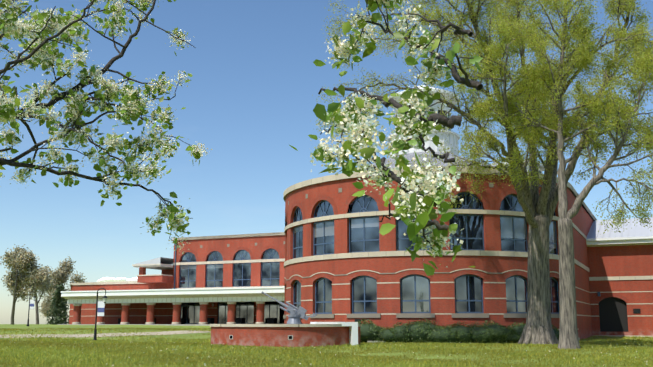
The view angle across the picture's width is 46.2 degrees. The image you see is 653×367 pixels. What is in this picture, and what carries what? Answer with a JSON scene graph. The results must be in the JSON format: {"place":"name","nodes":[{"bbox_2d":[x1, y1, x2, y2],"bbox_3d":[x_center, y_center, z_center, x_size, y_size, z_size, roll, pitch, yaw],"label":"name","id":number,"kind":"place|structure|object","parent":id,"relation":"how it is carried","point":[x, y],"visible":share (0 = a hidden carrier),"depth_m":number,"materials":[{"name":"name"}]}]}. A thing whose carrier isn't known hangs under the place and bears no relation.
{"place":"outdoors","nodes":[
{"label":"outdoors","id":0,"kind":"place"},
{"bbox_2d":[0,330,209,337],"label":"gravel path","id":1,"kind":"structure","parent":0,"point":[126,334],"depth_m":59.69,"materials":[{"name":"grey gravel"}]},
{"bbox_2d":[0,0,212,254],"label":"branch","id":2,"kind":"object","parent":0,"point":[40,17],"depth_m":5.97,"materials":[{"name":"green plant"}]},
{"bbox_2d":[0,324,652,366],"bbox_3d":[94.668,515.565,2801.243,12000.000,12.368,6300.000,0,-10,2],"label":"ground","id":3,"kind":"structure","parent":0,"point":[57,327],"depth_m":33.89,"materials":[{"name":"green plant"}]},
{"bbox_2d":[26,291,36,325],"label":"lamp post","id":4,"kind":"object","parent":3,"relation":"on","point":[31,303],"visible":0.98,"depth_m":81.40,"materials":[{"name":"black metal"}]},
{"bbox_2d":[0,244,86,324],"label":"trees","id":5,"kind":"object","parent":3,"relation":"on","point":[21,258],"depth_m":109.19,"materials":[{"name":"green plant"}]},
{"bbox_2d":[46,282,68,324],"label":"conifer","id":6,"kind":"object","parent":3,"relation":"on","point":[57,298],"depth_m":115.51,"materials":[{"name":"green plant"}]},
{"bbox_2d":[93,288,107,339],"bbox_3d":[-14.898,8.722,50.468,0.879,3.659,0.400,0,-10,2],"label":"lamp post","id":7,"kind":"object","parent":3,"relation":"on","point":[100,305],"visible":0.94,"depth_m":50.53,"materials":[{"name":"black metal"}]},
{"bbox_2d":[58,287,284,325],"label":"colonnade","id":8,"kind":"object","parent":3,"relation":"on","point":[177,298],"visible":0.5,"depth_m":86.66,"materials":[{"name":"brick"}]},
{"bbox_2d":[69,232,284,323],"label":"wing","id":9,"kind":"structure","parent":3,"relation":"on","point":[239,260],"depth_m":93.34,"materials":[{"name":"red brick"}]},
{"bbox_2d":[97,277,137,281],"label":"roof","id":10,"kind":"structure","parent":9,"relation":"attached to","point":[110,279],"depth_m":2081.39,"materials":[{"name":"white"}]},
{"bbox_2d":[132,257,172,282],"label":"rooftop penthouse","id":11,"kind":"object","parent":9,"relation":"on","point":[164,265],"visible":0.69,"depth_m":94.56,"materials":[{"name":"brick"}]},
{"bbox_2d":[210,324,361,346],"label":"gun platform","id":12,"kind":"structure","parent":3,"relation":"on","point":[292,335],"depth_m":35.70,"materials":[{"name":"brick"}]},
{"bbox_2d":[261,291,316,323],"bbox_3d":[-1.910,6.334,38.926,2.894,1.714,1.024,0,-10,2],"label":"deck gun","id":13,"kind":"object","parent":12,"relation":"on","point":[296,314],"visible":1,"depth_m":38.70,"materials":[{"name":"grey metal"}]},
{"bbox_2d":[14,342,646,366],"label":"lawn flowers","id":14,"kind":"object","parent":3,"relation":"on","point":[373,344],"visible":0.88,"depth_m":28.23,"materials":[{"name":"yellow plant"}]},
{"bbox_2d":[310,322,357,345],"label":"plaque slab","id":15,"kind":"structure","parent":3,"relation":"on","point":[353,333],"depth_m":36.66,"materials":[{"name":"white paint"}]},
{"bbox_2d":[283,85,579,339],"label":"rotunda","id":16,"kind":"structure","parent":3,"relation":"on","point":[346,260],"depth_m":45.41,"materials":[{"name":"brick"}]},
{"bbox_2d":[491,162,544,172],"bbox_3d":[13.087,-0.494,51.454,2.800,1.430,3.600,-6,-12,31],"label":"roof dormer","id":17,"kind":"object","parent":16,"relation":"on","point":[541,170],"visible":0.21,"depth_m":50.71,"materials":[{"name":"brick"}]},
{"bbox_2d":[357,318,558,343],"bbox_3d":[7.433,8.381,42.647,12.766,1.260,3.841,0,-10,2],"label":"shrub","id":18,"kind":"object","parent":3,"relation":"on","point":[365,329],"visible":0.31,"depth_m":41.52,"materials":[{"name":"green plant"}]},
{"bbox_2d":[312,0,652,344],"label":"tree","id":19,"kind":"object","parent":3,"relation":"on","point":[503,29],"depth_m":37.70,"materials":[{"name":"green plant"}]},
{"bbox_2d":[494,0,652,348],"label":"tree","id":20,"kind":"object","parent":3,"relation":"on","point":[643,68],"depth_m":32.91,"materials":[{"name":"green plant"}]},
{"bbox_2d":[570,186,652,339],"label":"building","id":21,"kind":"structure","parent":3,"relation":"on","point":[614,281],"depth_m":57.95,"materials":[{"name":"red brick"}]},
{"bbox_2d":[0,0,652,323],"label":"sky","id":22,"kind":"structure","parent":0,"point":[248,97],"materials":[{"name":"blue"}]},
{"bbox_2d":[289,0,482,275],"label":"branch","id":23,"kind":"object","parent":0,"point":[423,218],"depth_m":3.05,"materials":[{"name":"plant"}]}
]}

